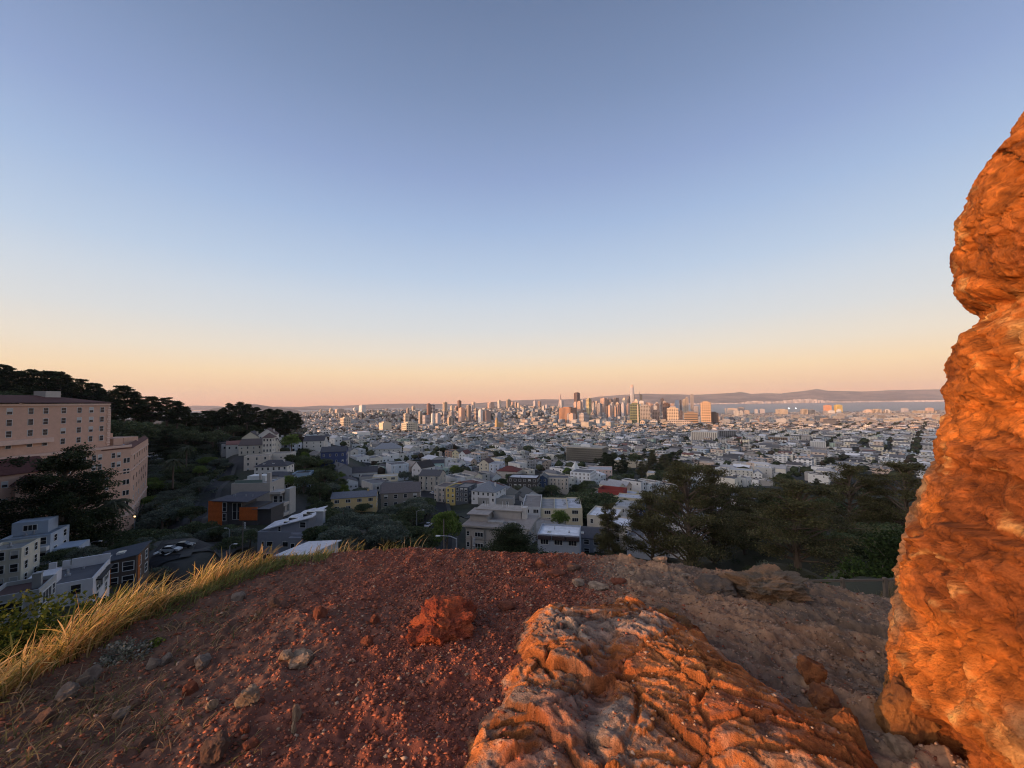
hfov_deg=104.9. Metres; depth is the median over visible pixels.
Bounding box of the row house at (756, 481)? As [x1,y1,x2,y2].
[751,478,759,485]
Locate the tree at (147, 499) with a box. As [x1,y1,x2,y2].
[140,495,156,505]
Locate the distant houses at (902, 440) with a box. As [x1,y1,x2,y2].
[287,420,939,478]
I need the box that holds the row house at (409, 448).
[403,445,416,450]
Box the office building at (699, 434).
[691,430,718,440]
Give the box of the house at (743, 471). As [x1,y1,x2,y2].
[730,468,752,476]
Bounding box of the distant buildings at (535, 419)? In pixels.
[237,405,945,430]
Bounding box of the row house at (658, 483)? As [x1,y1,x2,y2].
[638,478,660,494]
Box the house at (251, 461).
[244,454,271,470]
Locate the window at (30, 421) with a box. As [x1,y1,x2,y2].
[27,419,33,424]
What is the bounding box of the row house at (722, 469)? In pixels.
[715,467,729,473]
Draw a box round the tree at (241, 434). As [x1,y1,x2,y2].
[235,424,253,436]
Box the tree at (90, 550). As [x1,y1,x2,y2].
[65,545,108,559]
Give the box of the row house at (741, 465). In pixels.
[733,463,750,468]
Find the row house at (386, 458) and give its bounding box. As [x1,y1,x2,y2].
[376,455,389,461]
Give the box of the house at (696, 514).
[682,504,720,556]
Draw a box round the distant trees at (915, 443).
[126,408,939,480]
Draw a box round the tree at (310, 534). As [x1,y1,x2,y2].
[301,525,330,541]
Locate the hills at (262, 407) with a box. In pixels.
[198,404,300,413]
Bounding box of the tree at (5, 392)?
[0,390,23,394]
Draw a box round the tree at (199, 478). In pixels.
[189,476,208,481]
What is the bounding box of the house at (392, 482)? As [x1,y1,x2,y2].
[380,481,412,498]
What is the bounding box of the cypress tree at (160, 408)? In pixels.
[136,396,171,422]
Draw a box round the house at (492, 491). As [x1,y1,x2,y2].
[471,481,505,503]
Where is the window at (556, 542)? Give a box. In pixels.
[554,540,562,545]
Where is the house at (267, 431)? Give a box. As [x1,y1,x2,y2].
[258,428,279,438]
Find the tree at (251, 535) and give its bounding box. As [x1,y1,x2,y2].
[237,529,257,550]
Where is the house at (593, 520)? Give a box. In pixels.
[587,506,622,527]
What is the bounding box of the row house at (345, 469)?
[332,462,351,478]
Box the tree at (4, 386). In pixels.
[0,379,24,392]
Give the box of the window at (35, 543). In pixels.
[34,541,37,550]
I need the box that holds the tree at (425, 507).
[402,501,436,515]
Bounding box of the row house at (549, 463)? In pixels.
[539,459,550,468]
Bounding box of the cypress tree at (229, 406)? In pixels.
[216,403,236,426]
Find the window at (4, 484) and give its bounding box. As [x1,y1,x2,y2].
[1,481,7,487]
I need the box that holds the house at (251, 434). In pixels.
[242,431,259,438]
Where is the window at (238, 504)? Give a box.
[237,503,241,519]
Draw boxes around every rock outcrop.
[405,624,423,646]
[408,594,477,646]
[462,594,878,767]
[657,606,693,627]
[694,573,736,596]
[718,563,813,603]
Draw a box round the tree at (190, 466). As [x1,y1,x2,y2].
[182,463,206,474]
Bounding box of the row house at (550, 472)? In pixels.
[543,469,560,474]
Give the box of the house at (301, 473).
[292,470,313,487]
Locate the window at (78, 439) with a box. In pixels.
[76,437,80,442]
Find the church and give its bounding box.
[495,417,503,426]
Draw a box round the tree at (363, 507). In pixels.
[354,503,371,513]
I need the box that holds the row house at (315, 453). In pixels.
[309,450,320,457]
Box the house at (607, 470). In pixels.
[588,466,611,480]
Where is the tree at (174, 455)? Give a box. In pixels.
[164,452,188,458]
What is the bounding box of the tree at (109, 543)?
[100,538,133,546]
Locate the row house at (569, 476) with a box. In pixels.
[556,473,575,483]
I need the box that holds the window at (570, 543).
[568,541,576,545]
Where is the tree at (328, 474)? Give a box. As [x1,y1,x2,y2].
[312,468,340,482]
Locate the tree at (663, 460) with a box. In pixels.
[657,454,670,468]
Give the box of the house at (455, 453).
[452,448,462,457]
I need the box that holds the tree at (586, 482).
[582,480,596,484]
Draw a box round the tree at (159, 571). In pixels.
[148,566,170,583]
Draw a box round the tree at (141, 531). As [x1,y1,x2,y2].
[125,528,158,535]
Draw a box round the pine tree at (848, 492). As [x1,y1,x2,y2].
[801,462,906,524]
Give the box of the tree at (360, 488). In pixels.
[352,487,368,490]
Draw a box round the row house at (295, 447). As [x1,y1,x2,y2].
[290,442,301,451]
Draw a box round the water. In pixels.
[129,402,944,418]
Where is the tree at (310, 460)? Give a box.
[294,456,321,468]
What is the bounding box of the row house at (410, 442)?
[404,441,415,444]
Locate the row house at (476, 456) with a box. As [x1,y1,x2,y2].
[471,454,480,460]
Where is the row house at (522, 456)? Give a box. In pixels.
[511,454,525,458]
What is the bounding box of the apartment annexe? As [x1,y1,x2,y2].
[0,456,55,537]
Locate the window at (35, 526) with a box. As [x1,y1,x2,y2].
[22,524,37,531]
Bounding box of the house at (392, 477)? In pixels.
[372,473,397,481]
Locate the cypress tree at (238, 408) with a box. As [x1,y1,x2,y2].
[230,401,247,426]
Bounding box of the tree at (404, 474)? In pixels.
[398,471,411,480]
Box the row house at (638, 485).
[622,478,645,492]
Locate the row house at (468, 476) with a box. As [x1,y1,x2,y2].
[455,473,474,479]
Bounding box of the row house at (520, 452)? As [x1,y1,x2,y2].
[517,450,524,454]
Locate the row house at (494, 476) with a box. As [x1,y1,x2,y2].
[482,471,501,480]
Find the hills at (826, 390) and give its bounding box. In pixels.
[782,389,939,393]
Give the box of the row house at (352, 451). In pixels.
[348,447,357,454]
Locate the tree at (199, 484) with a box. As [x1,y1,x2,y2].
[188,481,209,490]
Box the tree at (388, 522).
[374,519,402,527]
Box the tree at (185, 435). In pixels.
[173,429,203,443]
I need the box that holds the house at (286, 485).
[278,473,295,488]
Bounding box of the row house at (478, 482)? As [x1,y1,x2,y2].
[455,479,485,486]
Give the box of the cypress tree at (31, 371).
[13,369,49,390]
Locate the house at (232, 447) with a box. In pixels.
[226,440,240,457]
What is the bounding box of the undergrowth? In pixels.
[42,435,911,583]
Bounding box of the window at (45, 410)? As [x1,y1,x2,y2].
[43,408,48,413]
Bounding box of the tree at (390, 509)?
[378,505,401,513]
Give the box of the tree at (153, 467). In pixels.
[147,464,161,470]
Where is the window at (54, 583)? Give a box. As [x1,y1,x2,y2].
[52,581,55,593]
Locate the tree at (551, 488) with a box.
[544,485,560,493]
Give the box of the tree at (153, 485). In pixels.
[147,480,167,493]
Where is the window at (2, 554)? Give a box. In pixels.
[0,552,4,560]
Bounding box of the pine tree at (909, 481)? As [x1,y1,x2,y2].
[850,461,927,528]
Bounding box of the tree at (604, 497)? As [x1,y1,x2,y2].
[564,490,618,504]
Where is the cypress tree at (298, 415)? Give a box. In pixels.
[294,413,303,431]
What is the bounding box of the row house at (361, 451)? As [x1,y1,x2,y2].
[355,448,365,454]
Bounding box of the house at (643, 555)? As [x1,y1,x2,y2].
[626,527,667,561]
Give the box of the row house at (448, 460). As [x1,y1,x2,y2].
[440,456,451,466]
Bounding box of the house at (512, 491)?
[506,487,521,499]
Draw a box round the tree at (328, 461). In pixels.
[321,458,332,465]
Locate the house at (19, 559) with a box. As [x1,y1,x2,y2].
[0,537,40,585]
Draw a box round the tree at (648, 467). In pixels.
[642,461,653,470]
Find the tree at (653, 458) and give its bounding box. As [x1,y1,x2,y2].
[649,454,657,464]
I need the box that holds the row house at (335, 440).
[329,435,341,445]
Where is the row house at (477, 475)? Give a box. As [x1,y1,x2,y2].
[462,470,481,478]
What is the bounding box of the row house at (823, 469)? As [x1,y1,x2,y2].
[816,467,835,472]
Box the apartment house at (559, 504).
[554,498,567,524]
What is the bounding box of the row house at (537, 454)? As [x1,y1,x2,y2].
[529,452,545,456]
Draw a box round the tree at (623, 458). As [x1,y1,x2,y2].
[617,455,629,468]
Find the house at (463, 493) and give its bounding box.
[455,482,476,504]
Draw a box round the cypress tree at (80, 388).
[62,379,98,399]
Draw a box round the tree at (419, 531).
[387,526,440,547]
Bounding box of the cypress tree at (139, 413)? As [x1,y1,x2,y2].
[125,391,150,423]
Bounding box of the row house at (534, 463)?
[532,461,537,469]
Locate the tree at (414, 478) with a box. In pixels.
[408,475,418,481]
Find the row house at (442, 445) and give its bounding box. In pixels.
[433,443,445,452]
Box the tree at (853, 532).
[829,522,869,537]
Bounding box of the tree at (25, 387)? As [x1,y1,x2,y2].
[6,385,32,392]
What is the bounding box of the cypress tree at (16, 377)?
[7,370,32,389]
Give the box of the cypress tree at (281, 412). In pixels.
[264,409,295,429]
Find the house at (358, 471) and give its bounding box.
[352,466,377,476]
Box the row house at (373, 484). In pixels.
[361,477,390,493]
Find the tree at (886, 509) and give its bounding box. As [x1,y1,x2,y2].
[867,497,903,524]
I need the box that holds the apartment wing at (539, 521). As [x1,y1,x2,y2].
[536,517,565,540]
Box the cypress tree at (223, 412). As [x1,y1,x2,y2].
[213,408,235,430]
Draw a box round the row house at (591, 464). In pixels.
[585,462,596,465]
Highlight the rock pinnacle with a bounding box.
[883,111,1023,767]
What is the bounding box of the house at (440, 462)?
[431,459,443,465]
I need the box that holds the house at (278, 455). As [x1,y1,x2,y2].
[265,451,295,463]
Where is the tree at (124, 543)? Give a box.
[107,540,139,549]
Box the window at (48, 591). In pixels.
[42,584,51,604]
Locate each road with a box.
[149,466,232,568]
[155,540,243,552]
[411,511,466,523]
[421,491,451,549]
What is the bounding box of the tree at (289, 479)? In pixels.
[284,475,295,486]
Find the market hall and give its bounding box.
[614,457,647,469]
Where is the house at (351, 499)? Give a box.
[330,489,378,511]
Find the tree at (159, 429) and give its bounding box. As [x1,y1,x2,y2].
[142,428,182,436]
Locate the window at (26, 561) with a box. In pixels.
[24,559,27,568]
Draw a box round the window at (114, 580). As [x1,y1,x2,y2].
[111,577,117,584]
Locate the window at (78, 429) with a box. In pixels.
[76,427,80,432]
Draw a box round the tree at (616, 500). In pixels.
[606,498,627,505]
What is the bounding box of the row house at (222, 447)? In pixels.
[218,442,225,457]
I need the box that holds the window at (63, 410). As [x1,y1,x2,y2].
[61,407,66,413]
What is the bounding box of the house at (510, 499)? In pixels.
[478,495,514,504]
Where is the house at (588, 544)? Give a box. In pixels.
[581,526,612,553]
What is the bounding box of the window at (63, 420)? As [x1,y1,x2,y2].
[61,418,65,423]
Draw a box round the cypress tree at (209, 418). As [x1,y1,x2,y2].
[198,410,214,425]
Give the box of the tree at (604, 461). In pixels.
[597,456,615,470]
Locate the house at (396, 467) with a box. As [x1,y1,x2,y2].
[386,461,408,480]
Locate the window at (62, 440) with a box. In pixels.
[60,438,64,443]
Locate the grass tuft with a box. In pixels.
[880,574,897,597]
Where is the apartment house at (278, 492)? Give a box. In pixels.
[231,472,295,515]
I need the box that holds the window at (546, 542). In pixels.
[540,539,548,544]
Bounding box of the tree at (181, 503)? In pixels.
[157,498,193,520]
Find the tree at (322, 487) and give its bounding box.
[309,482,330,499]
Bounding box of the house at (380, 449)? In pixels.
[373,443,401,454]
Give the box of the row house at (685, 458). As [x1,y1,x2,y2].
[677,456,691,461]
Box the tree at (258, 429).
[246,425,271,433]
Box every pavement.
[149,471,219,561]
[149,545,248,559]
[165,538,221,543]
[179,464,236,557]
[415,515,469,524]
[421,496,430,547]
[431,491,457,548]
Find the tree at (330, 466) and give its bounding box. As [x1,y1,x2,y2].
[321,464,335,469]
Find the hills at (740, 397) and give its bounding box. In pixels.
[404,390,943,407]
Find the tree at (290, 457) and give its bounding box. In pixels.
[284,454,300,461]
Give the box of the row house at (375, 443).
[371,441,381,446]
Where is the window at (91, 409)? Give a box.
[89,407,93,412]
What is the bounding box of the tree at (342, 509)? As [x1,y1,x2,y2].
[335,507,349,513]
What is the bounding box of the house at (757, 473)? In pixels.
[753,469,761,477]
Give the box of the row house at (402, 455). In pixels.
[396,451,406,460]
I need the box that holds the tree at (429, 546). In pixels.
[417,536,440,547]
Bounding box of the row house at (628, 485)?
[608,479,631,489]
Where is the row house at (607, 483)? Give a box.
[599,480,624,486]
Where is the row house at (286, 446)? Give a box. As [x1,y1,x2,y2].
[281,435,289,447]
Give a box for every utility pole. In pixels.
[241,521,247,566]
[443,519,444,548]
[470,536,474,549]
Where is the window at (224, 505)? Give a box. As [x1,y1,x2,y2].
[222,503,226,511]
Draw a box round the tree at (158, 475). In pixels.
[147,473,164,479]
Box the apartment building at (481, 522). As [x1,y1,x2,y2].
[462,501,538,549]
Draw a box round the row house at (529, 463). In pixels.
[516,458,531,468]
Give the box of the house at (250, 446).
[238,438,280,455]
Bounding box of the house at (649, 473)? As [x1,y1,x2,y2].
[647,470,667,480]
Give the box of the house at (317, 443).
[303,435,327,451]
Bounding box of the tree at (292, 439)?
[280,434,301,450]
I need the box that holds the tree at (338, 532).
[316,524,362,544]
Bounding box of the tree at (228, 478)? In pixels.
[217,475,237,480]
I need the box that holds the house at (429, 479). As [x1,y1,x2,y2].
[418,469,445,490]
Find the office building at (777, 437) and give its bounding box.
[768,435,787,441]
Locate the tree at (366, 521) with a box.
[348,513,391,530]
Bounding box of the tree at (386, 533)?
[360,523,410,547]
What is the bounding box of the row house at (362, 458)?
[349,454,368,462]
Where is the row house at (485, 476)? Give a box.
[472,471,489,480]
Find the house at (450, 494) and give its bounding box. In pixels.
[446,483,461,504]
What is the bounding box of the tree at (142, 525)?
[131,519,160,529]
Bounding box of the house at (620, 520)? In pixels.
[609,516,631,550]
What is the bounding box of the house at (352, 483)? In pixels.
[337,475,357,490]
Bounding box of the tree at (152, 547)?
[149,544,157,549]
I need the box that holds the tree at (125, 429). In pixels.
[110,420,160,438]
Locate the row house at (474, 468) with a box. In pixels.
[472,466,478,470]
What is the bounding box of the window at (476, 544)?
[475,543,482,547]
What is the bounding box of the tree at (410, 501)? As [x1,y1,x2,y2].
[401,497,427,507]
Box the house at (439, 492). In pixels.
[434,482,454,502]
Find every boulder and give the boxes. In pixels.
[796,654,827,684]
[808,681,841,711]
[823,707,867,750]
[874,676,940,745]
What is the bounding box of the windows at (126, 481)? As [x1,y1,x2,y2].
[122,446,146,512]
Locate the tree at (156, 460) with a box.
[148,458,164,463]
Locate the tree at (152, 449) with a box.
[148,446,165,452]
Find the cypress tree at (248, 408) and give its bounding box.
[237,404,254,429]
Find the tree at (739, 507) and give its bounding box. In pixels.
[726,497,769,554]
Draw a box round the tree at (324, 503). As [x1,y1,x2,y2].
[311,501,332,507]
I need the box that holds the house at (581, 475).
[570,468,595,484]
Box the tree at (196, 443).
[184,432,207,445]
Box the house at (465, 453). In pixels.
[459,449,471,458]
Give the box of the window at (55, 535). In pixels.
[54,533,57,541]
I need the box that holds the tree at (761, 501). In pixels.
[753,491,812,520]
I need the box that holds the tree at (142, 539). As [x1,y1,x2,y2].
[135,537,156,543]
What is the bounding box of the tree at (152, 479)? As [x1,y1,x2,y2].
[147,477,158,481]
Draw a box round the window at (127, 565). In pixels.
[122,560,134,571]
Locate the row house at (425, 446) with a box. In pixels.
[417,444,429,450]
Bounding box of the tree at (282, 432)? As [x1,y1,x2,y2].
[275,425,291,436]
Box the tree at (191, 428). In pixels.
[181,426,202,432]
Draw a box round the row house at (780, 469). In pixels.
[769,464,787,474]
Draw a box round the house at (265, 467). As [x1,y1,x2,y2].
[254,459,293,473]
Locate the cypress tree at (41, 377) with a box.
[24,370,63,391]
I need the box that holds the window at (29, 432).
[27,430,32,435]
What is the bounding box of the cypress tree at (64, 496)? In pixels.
[0,442,143,547]
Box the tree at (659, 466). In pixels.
[653,463,666,471]
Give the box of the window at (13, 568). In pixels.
[9,563,18,572]
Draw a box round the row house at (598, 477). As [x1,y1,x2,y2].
[596,472,600,484]
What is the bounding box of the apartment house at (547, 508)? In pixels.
[540,497,554,518]
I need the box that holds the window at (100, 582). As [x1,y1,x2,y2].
[96,579,102,592]
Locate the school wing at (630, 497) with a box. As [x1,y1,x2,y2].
[617,493,643,500]
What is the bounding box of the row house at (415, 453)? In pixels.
[407,451,419,459]
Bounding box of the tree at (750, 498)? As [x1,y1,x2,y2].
[718,487,776,524]
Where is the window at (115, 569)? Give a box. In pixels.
[110,563,118,573]
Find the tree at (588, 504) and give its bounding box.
[565,496,604,517]
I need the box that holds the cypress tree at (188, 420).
[180,406,195,425]
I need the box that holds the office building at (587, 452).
[566,443,607,462]
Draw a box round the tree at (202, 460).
[195,457,216,464]
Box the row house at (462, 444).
[455,443,467,447]
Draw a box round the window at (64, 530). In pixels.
[63,528,66,536]
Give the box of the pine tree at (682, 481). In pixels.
[633,461,749,565]
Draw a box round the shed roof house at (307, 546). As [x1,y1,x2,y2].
[274,540,341,559]
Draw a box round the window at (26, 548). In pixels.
[24,546,28,556]
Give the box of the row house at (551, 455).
[546,452,560,459]
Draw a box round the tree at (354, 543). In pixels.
[338,538,363,551]
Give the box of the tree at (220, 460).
[210,458,228,465]
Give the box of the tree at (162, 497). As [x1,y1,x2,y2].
[151,494,175,502]
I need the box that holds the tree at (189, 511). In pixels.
[175,505,206,521]
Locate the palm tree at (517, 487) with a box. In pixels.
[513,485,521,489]
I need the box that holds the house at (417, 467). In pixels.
[411,459,434,476]
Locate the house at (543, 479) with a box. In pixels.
[540,472,548,489]
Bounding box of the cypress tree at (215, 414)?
[203,410,220,427]
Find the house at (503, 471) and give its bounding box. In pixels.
[497,466,521,481]
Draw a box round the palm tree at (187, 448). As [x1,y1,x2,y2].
[176,446,196,466]
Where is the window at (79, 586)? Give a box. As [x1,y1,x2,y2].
[70,583,81,595]
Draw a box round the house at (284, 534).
[257,506,326,557]
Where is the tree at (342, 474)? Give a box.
[334,471,346,479]
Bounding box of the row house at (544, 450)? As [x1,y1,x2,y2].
[536,448,547,452]
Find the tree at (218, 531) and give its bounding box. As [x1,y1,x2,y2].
[206,524,241,538]
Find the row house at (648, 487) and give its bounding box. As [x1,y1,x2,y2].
[646,483,651,492]
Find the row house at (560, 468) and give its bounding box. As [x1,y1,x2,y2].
[549,466,564,472]
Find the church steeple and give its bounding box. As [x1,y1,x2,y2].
[572,461,578,469]
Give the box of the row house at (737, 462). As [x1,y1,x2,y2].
[732,461,745,464]
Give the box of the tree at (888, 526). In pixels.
[854,522,904,547]
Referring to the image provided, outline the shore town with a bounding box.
[654,399,943,404]
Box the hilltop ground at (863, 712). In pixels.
[0,547,968,767]
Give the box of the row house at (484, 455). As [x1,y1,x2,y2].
[471,451,487,460]
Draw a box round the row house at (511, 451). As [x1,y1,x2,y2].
[502,449,516,453]
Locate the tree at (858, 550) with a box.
[817,532,871,562]
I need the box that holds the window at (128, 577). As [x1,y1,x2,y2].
[122,574,133,582]
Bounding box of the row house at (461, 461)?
[451,457,465,464]
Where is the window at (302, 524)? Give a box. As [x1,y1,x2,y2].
[300,522,305,527]
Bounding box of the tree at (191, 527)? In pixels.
[175,520,219,533]
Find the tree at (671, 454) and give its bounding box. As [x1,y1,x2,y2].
[668,452,682,461]
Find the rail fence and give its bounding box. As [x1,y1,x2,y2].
[807,577,894,597]
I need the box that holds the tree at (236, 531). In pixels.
[221,526,257,537]
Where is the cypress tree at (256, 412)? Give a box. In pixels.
[247,407,265,425]
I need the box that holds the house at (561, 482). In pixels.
[548,475,568,494]
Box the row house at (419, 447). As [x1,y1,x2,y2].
[411,444,422,450]
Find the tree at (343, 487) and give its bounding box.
[334,484,348,491]
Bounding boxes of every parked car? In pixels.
[158,545,182,553]
[175,541,195,547]
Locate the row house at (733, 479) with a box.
[713,474,741,488]
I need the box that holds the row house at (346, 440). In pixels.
[342,437,349,446]
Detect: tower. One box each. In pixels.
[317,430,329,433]
[335,409,343,412]
[340,417,350,425]
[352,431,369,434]
[359,405,365,411]
[379,421,391,430]
[401,422,417,430]
[404,413,408,422]
[419,411,421,423]
[423,415,429,423]
[427,403,430,419]
[431,404,434,413]
[431,413,434,422]
[436,413,440,423]
[443,402,447,410]
[443,411,446,421]
[447,416,453,425]
[449,411,454,419]
[457,400,460,410]
[459,407,464,421]
[466,405,470,421]
[474,408,477,420]
[478,409,482,422]
[483,410,490,422]
[488,402,493,407]
[495,412,501,421]
[506,399,510,407]
[559,400,563,407]
[559,407,576,422]
[569,413,575,422]
[574,392,579,401]
[577,401,582,412]
[577,413,588,421]
[586,398,591,417]
[596,403,602,416]
[600,398,607,412]
[607,405,611,416]
[613,398,618,405]
[614,407,617,418]
[621,402,625,415]
[627,403,629,414]
[630,385,634,402]
[630,403,639,423]
[640,405,650,421]
[652,410,659,421]
[661,398,663,411]
[663,403,669,420]
[667,407,678,420]
[667,420,690,424]
[675,400,678,410]
[679,410,682,419]
[682,399,685,412]
[684,411,697,422]
[685,397,688,411]
[690,394,693,410]
[693,406,698,414]
[700,401,710,421]
[711,412,718,422]
[725,408,736,413]
[775,409,787,413]
[800,409,807,413]
[808,409,815,413]
[823,405,831,410]
[834,405,842,411]
[871,409,881,412]
[912,410,936,412]
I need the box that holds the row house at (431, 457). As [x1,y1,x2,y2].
[421,454,444,466]
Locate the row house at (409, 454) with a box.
[403,451,412,459]
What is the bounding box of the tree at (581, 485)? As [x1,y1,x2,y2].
[577,483,588,488]
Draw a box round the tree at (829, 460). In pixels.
[824,457,836,465]
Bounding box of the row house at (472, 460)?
[461,456,476,465]
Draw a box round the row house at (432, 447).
[430,445,439,450]
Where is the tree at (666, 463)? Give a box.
[663,462,671,471]
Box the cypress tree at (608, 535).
[593,502,628,554]
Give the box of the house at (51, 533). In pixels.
[0,515,89,566]
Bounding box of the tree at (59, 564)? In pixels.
[41,558,73,570]
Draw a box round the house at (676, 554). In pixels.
[644,515,683,559]
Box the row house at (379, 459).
[369,455,382,462]
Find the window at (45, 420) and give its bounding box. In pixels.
[43,418,48,424]
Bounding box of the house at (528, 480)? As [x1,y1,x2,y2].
[508,474,539,493]
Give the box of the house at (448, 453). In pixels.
[445,449,455,456]
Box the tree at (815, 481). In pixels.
[812,478,821,485]
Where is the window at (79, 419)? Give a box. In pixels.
[77,417,81,422]
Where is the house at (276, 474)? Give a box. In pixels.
[266,471,289,477]
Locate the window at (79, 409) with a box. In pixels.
[77,407,81,412]
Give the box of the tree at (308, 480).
[289,475,319,493]
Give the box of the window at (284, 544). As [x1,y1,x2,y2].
[282,542,287,546]
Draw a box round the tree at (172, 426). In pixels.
[163,423,185,428]
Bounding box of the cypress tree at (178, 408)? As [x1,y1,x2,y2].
[164,400,194,428]
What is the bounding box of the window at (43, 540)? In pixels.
[40,537,46,544]
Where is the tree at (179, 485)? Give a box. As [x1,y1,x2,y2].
[164,481,187,490]
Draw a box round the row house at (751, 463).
[746,460,757,469]
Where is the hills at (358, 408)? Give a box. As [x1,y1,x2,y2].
[292,407,426,409]
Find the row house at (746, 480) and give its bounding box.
[726,473,751,486]
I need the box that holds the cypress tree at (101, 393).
[86,390,108,403]
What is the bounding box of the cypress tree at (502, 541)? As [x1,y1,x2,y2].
[470,522,558,553]
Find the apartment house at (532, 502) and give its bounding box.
[522,494,541,516]
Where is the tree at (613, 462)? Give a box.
[606,454,619,468]
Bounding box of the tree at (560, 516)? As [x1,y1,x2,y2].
[551,510,569,523]
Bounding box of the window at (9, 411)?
[6,408,12,414]
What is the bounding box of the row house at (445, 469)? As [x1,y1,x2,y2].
[435,466,447,474]
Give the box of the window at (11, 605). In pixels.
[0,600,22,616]
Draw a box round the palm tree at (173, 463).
[160,459,186,488]
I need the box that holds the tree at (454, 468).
[449,464,460,472]
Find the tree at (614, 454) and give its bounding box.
[610,452,617,457]
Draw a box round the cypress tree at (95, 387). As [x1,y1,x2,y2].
[73,383,108,403]
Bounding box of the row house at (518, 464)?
[508,461,526,467]
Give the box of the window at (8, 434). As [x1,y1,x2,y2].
[5,431,11,437]
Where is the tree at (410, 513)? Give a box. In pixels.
[396,506,424,524]
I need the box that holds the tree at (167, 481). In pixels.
[163,480,177,484]
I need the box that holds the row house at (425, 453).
[416,450,427,458]
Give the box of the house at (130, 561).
[102,540,151,584]
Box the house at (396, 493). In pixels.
[380,481,421,508]
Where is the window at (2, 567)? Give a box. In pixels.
[0,565,4,574]
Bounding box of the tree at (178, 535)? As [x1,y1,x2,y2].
[157,532,192,541]
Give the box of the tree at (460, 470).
[451,469,464,473]
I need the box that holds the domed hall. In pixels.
[590,409,595,418]
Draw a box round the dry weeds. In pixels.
[0,599,327,767]
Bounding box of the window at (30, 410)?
[28,408,33,413]
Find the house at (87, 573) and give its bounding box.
[28,553,113,606]
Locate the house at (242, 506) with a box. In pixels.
[208,491,284,524]
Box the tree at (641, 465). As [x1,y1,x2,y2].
[635,462,647,475]
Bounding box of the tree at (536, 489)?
[529,486,543,492]
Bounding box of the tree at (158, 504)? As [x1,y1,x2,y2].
[152,496,185,509]
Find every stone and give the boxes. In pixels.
[34,707,56,726]
[54,681,79,702]
[76,664,103,685]
[111,705,130,719]
[129,699,141,710]
[138,736,152,749]
[145,657,160,669]
[158,652,172,666]
[182,680,198,695]
[194,652,211,669]
[200,729,230,765]
[205,699,218,709]
[230,591,245,601]
[234,683,259,708]
[240,723,249,733]
[241,735,259,751]
[268,597,279,607]
[278,649,293,660]
[288,648,312,668]
[291,720,296,735]
[292,704,301,721]
[313,605,327,619]
[360,634,372,646]
[370,613,380,623]
[372,731,379,737]
[458,569,471,575]
[497,600,515,610]
[517,577,529,584]
[534,557,547,567]
[546,569,564,577]
[567,563,580,571]
[572,578,584,585]
[588,581,608,590]
[611,577,626,584]
[623,569,634,574]
[643,580,655,587]
[653,556,666,563]
[677,572,690,578]
[882,733,915,758]
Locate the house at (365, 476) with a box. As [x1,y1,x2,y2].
[359,474,373,485]
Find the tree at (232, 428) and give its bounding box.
[223,425,246,436]
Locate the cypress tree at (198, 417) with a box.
[182,412,207,426]
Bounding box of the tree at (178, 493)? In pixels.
[166,488,196,496]
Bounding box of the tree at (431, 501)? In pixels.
[417,496,437,505]
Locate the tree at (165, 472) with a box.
[158,469,184,474]
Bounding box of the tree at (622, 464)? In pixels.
[615,460,631,473]
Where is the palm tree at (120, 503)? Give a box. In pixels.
[90,498,136,545]
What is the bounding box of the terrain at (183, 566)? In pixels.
[8,410,920,629]
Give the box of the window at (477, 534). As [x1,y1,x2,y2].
[475,532,482,536]
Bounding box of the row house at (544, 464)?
[533,459,547,469]
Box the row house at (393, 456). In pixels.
[382,451,398,461]
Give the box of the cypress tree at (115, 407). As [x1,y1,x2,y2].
[101,392,140,421]
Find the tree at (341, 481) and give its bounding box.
[329,478,347,484]
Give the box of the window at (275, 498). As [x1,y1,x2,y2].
[273,496,277,501]
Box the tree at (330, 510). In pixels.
[325,506,340,515]
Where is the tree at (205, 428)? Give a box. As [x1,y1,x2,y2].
[191,426,216,443]
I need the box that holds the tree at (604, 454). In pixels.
[597,452,610,460]
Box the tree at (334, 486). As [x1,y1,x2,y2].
[326,482,340,496]
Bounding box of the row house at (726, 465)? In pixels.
[719,463,736,467]
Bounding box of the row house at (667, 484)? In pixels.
[660,482,674,492]
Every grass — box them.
[0,536,426,702]
[131,548,338,624]
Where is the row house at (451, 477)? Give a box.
[446,474,465,481]
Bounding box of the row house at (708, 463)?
[700,461,715,465]
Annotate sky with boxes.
[0,0,1023,411]
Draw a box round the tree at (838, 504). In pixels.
[812,496,852,517]
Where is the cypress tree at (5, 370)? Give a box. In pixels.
[0,364,29,390]
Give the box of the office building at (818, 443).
[810,439,825,447]
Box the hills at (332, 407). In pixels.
[188,404,463,409]
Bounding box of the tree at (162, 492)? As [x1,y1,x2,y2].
[154,490,173,495]
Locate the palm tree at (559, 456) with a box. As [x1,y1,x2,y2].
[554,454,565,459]
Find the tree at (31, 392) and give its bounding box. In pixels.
[20,389,40,394]
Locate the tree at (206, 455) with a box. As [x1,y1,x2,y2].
[198,454,213,457]
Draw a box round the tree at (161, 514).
[140,507,180,530]
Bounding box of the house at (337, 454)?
[320,446,347,467]
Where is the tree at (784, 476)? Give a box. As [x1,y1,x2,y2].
[772,473,794,480]
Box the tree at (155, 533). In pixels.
[133,528,182,541]
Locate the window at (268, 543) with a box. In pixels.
[266,541,272,546]
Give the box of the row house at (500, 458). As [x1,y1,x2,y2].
[491,456,507,464]
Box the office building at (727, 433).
[717,429,735,436]
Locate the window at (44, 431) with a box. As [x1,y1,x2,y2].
[42,429,47,434]
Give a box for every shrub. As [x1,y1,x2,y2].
[0,585,137,677]
[93,635,153,668]
[147,635,165,648]
[823,555,895,583]
[859,524,904,574]
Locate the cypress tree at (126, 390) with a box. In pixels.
[100,385,150,421]
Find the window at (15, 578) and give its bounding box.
[8,576,17,581]

